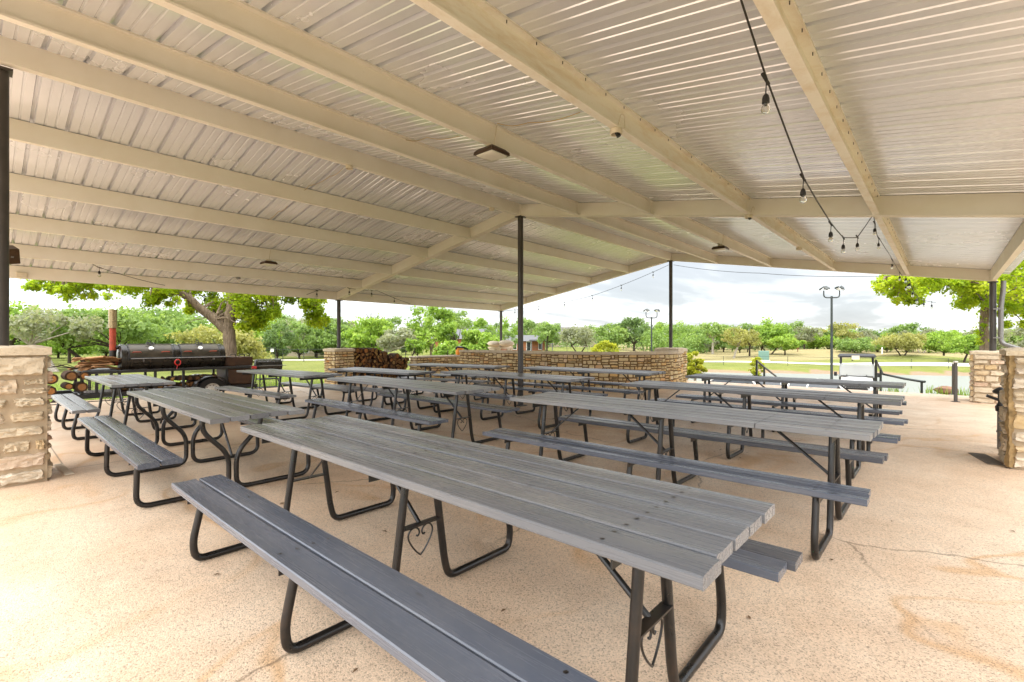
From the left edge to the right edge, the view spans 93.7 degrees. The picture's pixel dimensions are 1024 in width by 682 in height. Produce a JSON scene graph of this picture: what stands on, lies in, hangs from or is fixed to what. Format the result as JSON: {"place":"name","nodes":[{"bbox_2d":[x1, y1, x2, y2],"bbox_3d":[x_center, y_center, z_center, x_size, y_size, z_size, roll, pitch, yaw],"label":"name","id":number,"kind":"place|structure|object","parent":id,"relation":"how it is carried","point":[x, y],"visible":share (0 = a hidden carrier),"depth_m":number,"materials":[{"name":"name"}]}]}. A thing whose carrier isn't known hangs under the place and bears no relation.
{"place":"outdoors","nodes":[
{"label":"outdoors","id":0,"kind":"place"},
{"bbox_2d":[47,344,971,400],"bbox_3d":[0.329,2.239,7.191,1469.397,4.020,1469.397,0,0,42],"label":"ground","id":1,"kind":"structure","parent":0,"point":[308,363],"depth_m":59.64,"materials":[{"name":"green plant"}]},
{"bbox_2d":[9,300,49,344],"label":"tree","id":2,"kind":"object","parent":1,"relation":"on","point":[13,311],"visible":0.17,"depth_m":45.83,"materials":[{"name":"green plant"}]},
{"bbox_2d":[9,305,107,371],"bbox_3d":[-26.115,0.020,26.805,4.986,4.042,4.612,0,0,0],"label":"tree","id":3,"kind":"object","parent":1,"relation":"on","point":[41,321],"visible":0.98,"depth_m":26.61,"materials":[{"name":"green plant"}]},
{"bbox_2d":[47,341,99,362],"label":"tree","id":4,"kind":"object","parent":1,"relation":"on","point":[69,355],"visible":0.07,"depth_m":42.90,"materials":[{"name":"green plant"}]},
{"bbox_2d":[51,341,102,357],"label":"woodland tree","id":5,"kind":"object","parent":1,"relation":"on","point":[87,350],"visible":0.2,"depth_m":51.00,"materials":[{"name":"green plant"}]},
{"bbox_2d":[9,304,172,361],"bbox_3d":[-27.234,-0.129,31.264,8.533,4.373,7.376,0,0,-42],"label":"tree","id":6,"kind":"object","parent":1,"relation":"on","point":[125,332],"visible":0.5,"depth_m":30.46,"materials":[{"name":"green plant"}]},
{"bbox_2d":[47,309,257,399],"bbox_3d":[-9.538,0.445,12.159,1.380,2.432,5.400,0,0,42],"label":"smoker trailer","id":7,"kind":"object","parent":1,"relation":"on","point":[156,358],"visible":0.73,"depth_m":12.45,"materials":[{"name":"metal"}]},
{"bbox_2d":[73,381,87,391],"bbox_3d":[-9.964,1.050,11.064,0.469,0.214,0.222,0,0,39],"label":"firewood log","id":8,"kind":"object","parent":7,"relation":"on","point":[78,386],"visible":0.93,"depth_m":10.94,"materials":[{"name":"brown wood"}]},
{"bbox_2d":[89,305,219,355],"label":"tree","id":9,"kind":"object","parent":1,"relation":"on","point":[169,319],"visible":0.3,"depth_m":43.05,"materials":[{"name":"green plant"}]},
{"bbox_2d":[20,279,331,355],"bbox_3d":[-9.698,-1.107,15.209,7.922,5.775,5.855,0,0,4],"label":"oak tree","id":10,"kind":"object","parent":1,"relation":"on","point":[223,315],"visible":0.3,"depth_m":15.31,"materials":[{"name":"green plant"}]},
{"bbox_2d":[161,310,220,343],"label":"tree","id":11,"kind":"object","parent":1,"relation":"on","point":[200,322],"visible":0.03,"depth_m":52.21,"materials":[{"name":"green plant"}]},
{"bbox_2d":[165,323,273,362],"bbox_3d":[-16.285,0.424,26.870,5.225,2.908,5.609,0,0,-34],"label":"tree","id":12,"kind":"object","parent":1,"relation":"on","point":[247,344],"visible":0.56,"depth_m":26.17,"materials":[{"name":"green plant"}]},
{"bbox_2d":[243,321,290,351],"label":"woodland tree","id":13,"kind":"object","parent":1,"relation":"on","point":[258,334],"visible":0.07,"depth_m":53.49,"materials":[{"name":"green plant"}]},
{"bbox_2d":[254,359,283,387],"bbox_3d":[-7.266,1.084,14.352,0.511,1.091,0.800,0,0,42],"label":"grill","id":14,"kind":"object","parent":1,"relation":"on","point":[268,363],"visible":0.63,"depth_m":14.26,"materials":[{"name":"metal"}]},
{"bbox_2d":[258,320,297,358],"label":"woodland tree","id":15,"kind":"object","parent":1,"relation":"on","point":[270,336],"visible":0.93,"depth_m":50.47,"materials":[{"name":"green plant"}]},
{"bbox_2d":[284,318,317,358],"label":"woodland tree","id":16,"kind":"object","parent":1,"relation":"on","point":[300,343],"visible":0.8,"depth_m":53.14,"materials":[{"name":"green plant"}]},
{"bbox_2d":[303,327,342,357],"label":"tree","id":17,"kind":"object","parent":1,"relation":"on","point":[322,344],"visible":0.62,"depth_m":55.05,"materials":[{"name":"green plant"}]},
{"bbox_2d":[320,317,350,339],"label":"tree","id":18,"kind":"object","parent":1,"relation":"on","point":[332,320],"visible":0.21,"depth_m":59.34,"materials":[{"name":"green plant"}]},
{"bbox_2d":[326,321,353,347],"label":"woodland tree","id":19,"kind":"object","parent":1,"relation":"on","point":[343,343],"visible":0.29,"depth_m":56.56,"materials":[{"name":"green plant"}]},
{"bbox_2d":[341,313,393,350],"bbox_3d":[-11.227,-0.131,37.794,4.448,4.114,4.833,0,0,-18],"label":"tree","id":20,"kind":"object","parent":1,"relation":"on","point":[357,337],"visible":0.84,"depth_m":36.86,"materials":[{"name":"green plant"}]},
{"bbox_2d":[386,314,402,330],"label":"woodland tree","id":21,"kind":"object","parent":1,"relation":"on","point":[397,320],"visible":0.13,"depth_m":104.13,"materials":[{"name":"green plant"}]},
{"bbox_2d":[376,324,417,354],"bbox_3d":[-8.230,0.355,34.261,2.907,3.119,3.677,0,0,-17],"label":"tree","id":22,"kind":"object","parent":1,"relation":"on","point":[389,340],"visible":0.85,"depth_m":33.73,"materials":[{"name":"green plant"}]},
{"bbox_2d":[404,335,425,355],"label":"tree","id":23,"kind":"object","parent":1,"relation":"on","point":[420,347],"visible":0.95,"depth_m":30.82,"materials":[{"name":"green plant"}]},
{"bbox_2d":[404,305,459,355],"bbox_3d":[-5.974,-0.516,35.817,3.767,4.774,4.658,0,0,-45],"label":"tree","id":24,"kind":"object","parent":1,"relation":"on","point":[439,332],"visible":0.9,"depth_m":35.31,"materials":[{"name":"green plant"}]},
{"bbox_2d":[432,339,458,354],"bbox_3d":[-4.045,0.871,30.020,2.152,1.981,2.175,0,0,-34],"label":"bush","id":25,"kind":"object","parent":1,"relation":"on","point":[440,349],"visible":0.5,"depth_m":29.54,"materials":[{"name":"green plant"}]},
{"bbox_2d":[441,309,472,343],"bbox_3d":[-4.827,-0.367,39.836,3.195,4.514,3.736,0,0,-10],"label":"tree","id":26,"kind":"object","parent":1,"relation":"on","point":[461,323],"visible":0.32,"depth_m":39.52,"materials":[{"name":"green plant"}]},
{"bbox_2d":[459,328,502,349],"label":"tree","id":27,"kind":"object","parent":1,"relation":"on","point":[478,339],"visible":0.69,"depth_m":35.19,"materials":[{"name":"green plant"}]},
{"bbox_2d":[470,317,495,332],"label":"woodland tree","id":28,"kind":"object","parent":1,"relation":"on","point":[480,322],"visible":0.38,"depth_m":109.05,"materials":[{"name":"green plant"}]},
{"bbox_2d":[493,316,517,338],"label":"woodland tree","id":29,"kind":"object","parent":1,"relation":"on","point":[505,325],"visible":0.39,"depth_m":112.48,"materials":[{"name":"green plant"}]},
{"bbox_2d":[48,370,969,401],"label":"grass","id":30,"kind":"structure","parent":1,"relation":"on","point":[889,390],"depth_m":15.69,"materials":[{"name":"green plant"}]},
{"bbox_2d":[502,330,517,347],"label":"woodland tree","id":31,"kind":"object","parent":1,"relation":"on","point":[505,334],"visible":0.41,"depth_m":88.09,"materials":[{"name":"green plant"}]},
{"bbox_2d":[515,317,540,334],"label":"woodland tree","id":32,"kind":"object","parent":1,"relation":"on","point":[529,323],"visible":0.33,"depth_m":117.69,"materials":[{"name":"green plant"}]},
{"bbox_2d":[504,335,552,350],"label":"brick house","id":33,"kind":"structure","parent":1,"relation":"on","point":[529,341],"depth_m":93.15,"materials":[{"name":"brown brick"}]},
{"bbox_2d":[52,327,1021,355],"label":"undergrowth","id":34,"kind":"object","parent":1,"relation":"on","point":[562,343],"visible":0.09,"depth_m":107.42,"materials":[{"name":"green plant"}]},
{"bbox_2d":[531,323,562,350],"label":"tree","id":35,"kind":"object","parent":1,"relation":"on","point":[548,331],"visible":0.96,"depth_m":83.11,"materials":[{"name":"green plant"}]},
{"bbox_2d":[525,327,596,346],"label":"house","id":36,"kind":"structure","parent":1,"relation":"on","point":[549,345],"depth_m":144.25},
{"bbox_2d":[557,324,597,351],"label":"tree","id":37,"kind":"object","parent":1,"relation":"on","point":[584,335],"visible":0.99,"depth_m":64.37,"materials":[{"name":"green plant"}]},
{"bbox_2d":[590,340,620,351],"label":"bush","id":38,"kind":"object","parent":1,"relation":"on","point":[601,346],"visible":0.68,"depth_m":43.75,"materials":[{"name":"yellow plant"}]},
{"bbox_2d":[591,323,630,343],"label":"tree","id":39,"kind":"object","parent":1,"relation":"on","point":[617,334],"visible":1,"depth_m":90.99,"materials":[{"name":"green plant"}]},
{"bbox_2d":[613,316,655,350],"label":"tree","id":40,"kind":"object","parent":1,"relation":"on","point":[636,331],"visible":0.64,"depth_m":99.16,"materials":[{"name":"green plant"}]},
{"bbox_2d":[636,321,713,352],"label":"tree","id":41,"kind":"object","parent":1,"relation":"on","point":[690,341],"visible":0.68,"depth_m":72.36,"materials":[{"name":"green plant"}]},
{"bbox_2d":[686,351,707,380],"bbox_3d":[8.320,1.323,21.996,1.170,1.746,1.083,0,0,-44],"label":"bush","id":42,"kind":"object","parent":1,"relation":"on","point":[694,366],"visible":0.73,"depth_m":21.81,"materials":[{"name":"yellow plant"}]},
{"bbox_2d":[691,322,735,353],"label":"tree","id":43,"kind":"object","parent":1,"relation":"on","point":[715,331],"visible":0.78,"depth_m":90.58,"materials":[{"name":"green plant"}]},
{"bbox_2d":[720,326,755,357],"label":"tree","id":44,"kind":"object","parent":1,"relation":"on","point":[729,338],"visible":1,"depth_m":75.08,"materials":[{"name":"green plant"}]},
{"bbox_2d":[732,329,762,355],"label":"tree","id":45,"kind":"object","parent":1,"relation":"on","point":[753,333],"visible":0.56,"depth_m":77.74,"materials":[{"name":"green plant"}]},
{"bbox_2d":[748,357,764,375],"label":"bush","id":46,"kind":"object","parent":1,"relation":"on","point":[752,364],"visible":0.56,"depth_m":49.84,"materials":[{"name":"yellow plant"}]},
{"bbox_2d":[758,351,769,360],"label":"utility box","id":47,"kind":"object","parent":1,"relation":"on","point":[764,355],"visible":0.78,"depth_m":67.51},
{"bbox_2d":[755,360,776,384],"bbox_3d":[8.873,1.373,16.694,0.074,1.553,3.794,0,0,37],"label":"handrail","id":48,"kind":"object","parent":1,"relation":"on","point":[757,362],"visible":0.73,"depth_m":15.69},
{"bbox_2d":[753,324,793,353],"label":"tree","id":49,"kind":"object","parent":1,"relation":"on","point":[767,333],"visible":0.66,"depth_m":82.37,"materials":[{"name":"green plant"}]},
{"bbox_2d":[756,316,794,349],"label":"woodland tree","id":50,"kind":"object","parent":1,"relation":"on","point":[767,322],"visible":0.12,"depth_m":124.13,"materials":[{"name":"green plant"}]},
{"bbox_2d":[767,333,806,354],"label":"tree","id":51,"kind":"object","parent":1,"relation":"on","point":[787,341],"visible":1,"depth_m":78.80,"materials":[{"name":"green plant"}]},
{"bbox_2d":[793,325,823,348],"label":"tree","id":52,"kind":"object","parent":1,"relation":"on","point":[807,334],"visible":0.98,"depth_m":91.32,"materials":[{"name":"green plant"}]},
{"bbox_2d":[806,327,826,348],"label":"woodland tree","id":53,"kind":"object","parent":1,"relation":"on","point":[817,344],"visible":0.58,"depth_m":94.19,"materials":[{"name":"green plant"}]},
{"bbox_2d":[797,334,838,348],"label":"tree","id":54,"kind":"object","parent":1,"relation":"on","point":[824,338],"visible":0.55,"depth_m":93.97,"materials":[{"name":"green plant"}]},
{"bbox_2d":[819,286,844,378],"bbox_3d":[18.000,0.188,26.945,1.351,6.610,0.313,0,0,6],"label":"light pole","id":55,"kind":"object","parent":1,"relation":"on","point":[827,288],"visible":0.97,"depth_m":26.95,"materials":[{"name":"black"}]},
{"bbox_2d":[723,356,948,368],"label":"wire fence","id":56,"kind":"object","parent":1,"relation":"on","point":[911,365],"visible":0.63,"depth_m":58.00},
{"bbox_2d":[820,321,864,339],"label":"tree","id":57,"kind":"object","parent":1,"relation":"on","point":[841,329],"visible":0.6,"depth_m":96.21,"materials":[{"name":"green plant"}]},
{"bbox_2d":[833,336,884,352],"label":"tree","id":58,"kind":"object","parent":1,"relation":"on","point":[849,344],"visible":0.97,"depth_m":80.90,"materials":[{"name":"green plant"}]},
{"bbox_2d":[853,329,876,351],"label":"woodland tree","id":59,"kind":"object","parent":1,"relation":"on","point":[867,333],"visible":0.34,"depth_m":95.57,"materials":[{"name":"green plant"}]},
{"bbox_2d":[871,332,928,355],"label":"tree","id":60,"kind":"object","parent":1,"relation":"on","point":[906,341],"visible":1,"depth_m":62.80,"materials":[{"name":"green plant"}]},
{"bbox_2d":[875,360,925,392],"bbox_3d":[10.888,1.325,13.427,1.061,1.648,2.310,0,0,42],"label":"handrail","id":61,"kind":"object","parent":1,"relation":"on","point":[881,373],"visible":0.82,"depth_m":13.54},
{"bbox_2d":[886,322,931,334],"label":"tree","id":62,"kind":"object","parent":1,"relation":"on","point":[908,327],"visible":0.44,"depth_m":106.25,"materials":[{"name":"green plant"}]},
{"bbox_2d":[921,330,962,355],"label":"tree","id":63,"kind":"object","parent":1,"relation":"on","point":[935,338],"visible":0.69,"depth_m":79.38,"materials":[{"name":"green plant"}]},
{"bbox_2d":[933,386,951,394],"bbox_3d":[12.040,1.371,13.311,0.510,0.255,0.347,0,0,17],"label":"red rock","id":64,"kind":"object","parent":1,"relation":"on","point":[948,388],"visible":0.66,"depth_m":13.23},
{"bbox_2d":[870,260,1023,349],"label":"oak tree","id":65,"kind":"object","parent":1,"relation":"on","point":[971,294],"visible":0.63,"depth_m":14.35,"materials":[{"name":"green plant"}]},
{"bbox_2d":[941,333,979,361],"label":"tree","id":66,"kind":"object","parent":1,"relation":"on","point":[952,346],"visible":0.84,"depth_m":57.19,"materials":[{"name":"green plant"}]},
{"bbox_2d":[996,327,1023,349],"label":"tree","id":67,"kind":"object","parent":1,"relation":"on","point":[1017,331],"visible":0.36,"depth_m":69.58,"materials":[{"name":"green plant"}]},
{"bbox_2d":[996,332,1023,348],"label":"tree","id":68,"kind":"object","parent":1,"relation":"on","point":[1013,338],"visible":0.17,"depth_m":90.62,"materials":[{"name":"green plant"}]},
{"bbox_3d":[-10.046,1.483,10.974,0.469,0.180,0.187,0,4,39],"label":"firewood log","id":69,"kind":"object","parent":1,"relation":"on","visible":0},
{"bbox_2d":[60,382,72,389],"bbox_3d":[-10.109,1.019,10.904,0.469,0.164,0.163,0,43,39],"label":"firewood log","id":70,"kind":"object","parent":69,"relation":"on","point":[66,385],"visible":1,"depth_m":10.78,"materials":[{"name":"brown wood"}]},
{"bbox_2d":[61,370,77,380],"bbox_3d":[-10.081,0.787,10.935,0.469,0.235,0.236,0,-26,39],"label":"firewood log","id":71,"kind":"object","parent":70,"relation":"on","point":[69,375],"visible":1,"depth_m":10.80,"materials":[{"name":"brown wood"}]},
{"bbox_2d":[0,377,1023,681],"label":"floor","id":72,"kind":"structure","parent":0,"point":[104,577],"depth_m":2.81,"materials":[{"name":"concrete"}]},
{"bbox_2d":[0,345,52,487],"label":"stone pier","id":73,"kind":"structure","parent":72,"relation":"on","point":[25,412],"depth_m":4.50,"materials":[{"name":"stone"}]},
{"bbox_2d":[53,463,74,474],"bbox_3d":[-4.711,1.344,5.038,0.621,0.010,0.075,0,0,38],"label":"floor drain","id":74,"kind":"object","parent":72,"relation":"on","point":[62,469],"visible":0.99,"depth_m":5.00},
{"bbox_2d":[51,374,196,439],"bbox_3d":[-6.154,0.969,7.638,2.795,0.759,1.536,0,0,42],"label":"picnic table","id":75,"kind":"object","parent":72,"relation":"on","point":[74,404],"visible":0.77,"depth_m":7.23,"materials":[{"name":"grey wood"}]},
{"bbox_2d":[77,387,310,507],"bbox_3d":[-3.299,0.968,5.032,3.373,0.762,1.535,0,0,42],"label":"picnic table","id":76,"kind":"object","parent":72,"relation":"on","point":[138,452],"visible":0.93,"depth_m":4.50,"materials":[{"name":"grey wood"}]},
{"bbox_2d":[214,369,359,420],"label":"picnic table","id":77,"kind":"object","parent":72,"relation":"on","point":[278,396],"visible":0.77,"depth_m":8.92,"materials":[{"name":"grey wood"}]},
{"bbox_2d":[323,348,354,384],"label":"stone pier","id":78,"kind":"structure","parent":72,"relation":"on","point":[339,358],"depth_m":14.81,"materials":[{"name":"stone"}]},
{"bbox_2d":[318,367,437,410],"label":"picnic table","id":79,"kind":"object","parent":72,"relation":"on","point":[400,373],"visible":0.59,"depth_m":9.60,"materials":[{"name":"grey wood"}]},
{"bbox_2d":[305,376,519,442],"bbox_3d":[-1.572,0.968,6.937,3.172,0.761,1.534,0,0,42],"label":"picnic table","id":80,"kind":"object","parent":72,"relation":"on","point":[456,390],"visible":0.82,"depth_m":6.55,"materials":[{"name":"grey wood"}]},
{"bbox_2d":[409,355,459,377],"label":"wall","id":81,"kind":"structure","parent":72,"relation":"on","point":[449,359],"depth_m":17.23,"materials":[{"name":"stone"}]},
{"bbox_2d":[397,363,509,399],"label":"picnic table","id":82,"kind":"object","parent":72,"relation":"on","point":[460,366],"visible":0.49,"depth_m":11.68,"materials":[{"name":"grey wood"}]},
{"bbox_2d":[171,415,802,681],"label":"picnic table","id":83,"kind":"object","parent":72,"relation":"on","point":[668,533],"visible":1,"depth_m":1.84,"materials":[{"name":"grey wood"}]},
{"bbox_2d":[0,0,1023,405],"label":"pavilion","id":84,"kind":"structure","parent":72,"relation":"on","point":[182,144],"depth_m":5.40,"materials":[{"name":"paint"}]},
{"bbox_2d":[9,245,19,263],"bbox_3d":[-8.420,-1.530,8.000,0.308,0.538,0.290,0,0,22],"label":"speaker box","id":85,"kind":"object","parent":84,"relation":"attached to","point":[14,254],"visible":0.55,"depth_m":8.01,"materials":[{"name":"brown metal"}]},
{"bbox_2d":[473,124,509,161],"bbox_3d":[-0.217,-2.139,5.146,0.280,0.352,0.280,0,0,42],"label":"ceiling lamp","id":86,"kind":"object","parent":84,"relation":"hanging from","point":[491,153],"visible":1,"depth_m":5.09,"materials":[{"name":"brown metal"}]},
{"bbox_2d":[610,114,624,137],"bbox_3d":[0.907,-1.847,4.140,0.127,0.182,0.110,0,0,42],"label":"security camera","id":87,"kind":"object","parent":84,"relation":"attached to","point":[617,132],"visible":1,"depth_m":4.12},
{"bbox_2d":[677,265,906,282],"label":"string lights","id":88,"kind":"object","parent":84,"relation":"hanging from","point":[817,276],"visible":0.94,"depth_m":12.77,"materials":[{"name":"black glass"}]},
{"bbox_2d":[740,0,871,253],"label":"string lights","id":89,"kind":"object","parent":84,"relation":"hanging from","point":[765,108],"visible":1,"depth_m":2.54,"materials":[{"name":"black glass"}]},
{"bbox_2d":[873,218,908,289],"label":"string lights","id":90,"kind":"object","parent":84,"relation":"hanging from","point":[878,247],"visible":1,"depth_m":6.87,"materials":[{"name":"black glass"}]},
{"bbox_2d":[993,281,1018,347],"bbox_3d":[10.778,-0.517,10.347,0.142,1.588,0.584,0,0,-38],"label":"downspout","id":91,"kind":"object","parent":84,"relation":"attached to","point":[1000,337],"visible":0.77,"depth_m":10.44,"materials":[{"name":"metal"}]},
{"bbox_2d":[433,370,607,428],"bbox_3d":[-0.026,0.968,8.625,3.090,0.760,1.534,0,0,42],"label":"picnic table","id":92,"kind":"object","parent":72,"relation":"on","point":[560,379],"visible":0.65,"depth_m":8.34,"materials":[{"name":"grey wood"}]},
{"bbox_2d":[459,350,683,388],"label":"curved wall","id":93,"kind":"structure","parent":72,"relation":"on","point":[669,363],"depth_m":13.80,"materials":[{"name":"stone"}]},
{"bbox_2d":[508,366,665,414],"bbox_3d":[1.574,0.967,10.066,3.130,0.763,1.534,0,0,42],"label":"picnic table","id":94,"kind":"object","parent":72,"relation":"on","point":[636,373],"visible":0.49,"depth_m":9.68,"materials":[{"name":"grey wood"}]},
{"bbox_2d":[654,347,687,382],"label":"stone pier","id":95,"kind":"structure","parent":72,"relation":"on","point":[684,367],"depth_m":15.40,"materials":[{"name":"stone"}]},
{"bbox_2d":[482,392,887,559],"bbox_3d":[1.359,0.969,4.303,3.095,0.760,1.535,0,0,42],"label":"picnic table","id":96,"kind":"object","parent":72,"relation":"on","point":[833,488],"visible":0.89,"depth_m":3.81,"materials":[{"name":"grey wood"}]},
{"bbox_2d":[622,380,907,478],"bbox_3d":[2.907,0.968,5.963,3.050,0.762,1.535,0,0,42],"label":"picnic table","id":97,"kind":"object","parent":72,"relation":"on","point":[859,399],"visible":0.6,"depth_m":5.70,"materials":[{"name":"grey wood"}]},
{"bbox_2d":[676,373,906,442],"bbox_3d":[4.297,0.970,7.564,2.941,0.758,1.536,0,0,42],"label":"picnic table","id":98,"kind":"object","parent":72,"relation":"on","point":[874,411],"visible":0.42,"depth_m":7.14,"materials":[{"name":"grey wood"}]},
{"bbox_2d":[952,361,959,401],"bbox_3d":[9.848,0.897,10.650,0.120,0.903,0.120,0,0,19],"label":"steel post","id":99,"kind":"object","parent":72,"relation":"on","point":[955,381],"visible":1,"depth_m":10.62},
{"bbox_2d":[969,350,1003,403],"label":"stone pier","id":100,"kind":"structure","parent":72,"relation":"on","point":[986,373],"depth_m":10.42,"materials":[{"name":"stone"}]},
{"bbox_2d":[969,452,1004,465],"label":"shadow","id":101,"kind":"object","parent":72,"relation":"on","point":[986,458],"visible":0.95,"depth_m":5.45},
{"bbox_2d":[986,387,1002,448],"bbox_3d":[6.093,0.964,6.018,0.218,0.770,0.158,0,0,42],"label":"stand pipe","id":102,"kind":"object","parent":72,"relation":"on","point":[997,405],"visible":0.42,"depth_m":6.00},
{"bbox_2d":[998,347,1023,469],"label":"stone pier","id":103,"kind":"structure","parent":72,"relation":"on","point":[1011,424],"depth_m":5.05,"materials":[{"name":"stone"}]},
{"bbox_2d":[9,261,1023,334],"label":"sky","id":104,"kind":"structure","parent":0,"point":[700,295],"materials":[{"name":"white"}]},
{"bbox_2d":[688,372,969,395],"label":"pond","id":105,"kind":"structure","parent":0,"point":[930,380],"depth_m":45.22,"materials":[{"name":"grey liquid"}]},
{"bbox_2d":[704,361,968,365],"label":"path","id":106,"kind":"structure","parent":0,"point":[916,363],"depth_m":58.87,"materials":[{"name":"concrete"}]},
{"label":"road","id":107,"kind":"structure","parent":0,"visible":0},
{"bbox_2d":[710,379,754,383],"bbox_3d":[11.126,2.550,24.979,1.850,1.499,4.460,0,0,-45],"label":"parked car","id":108,"kind":"object","parent":107,"relation":"on","point":[734,381],"visible":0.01,"depth_m":24.05,"materials":[{"name":"white metal"}]},
{"bbox_2d":[806,384,837,388],"bbox_3d":[15.170,2.599,22.977,1.850,1.499,4.460,0,0,39],"label":"parked car","id":109,"kind":"object","parent":107,"relation":"on","point":[823,386],"depth_m":21.80,"materials":[{"name":"metal"}]},
{"bbox_2d":[834,353,878,390],"bbox_3d":[13.190,1.357,18.361,1.420,1.702,2.395,0,0,36],"label":"golf cart","id":110,"kind":"object","parent":107,"relation":"on","point":[863,372],"visible":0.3,"depth_m":17.88,"materials":[{"name":"white"}]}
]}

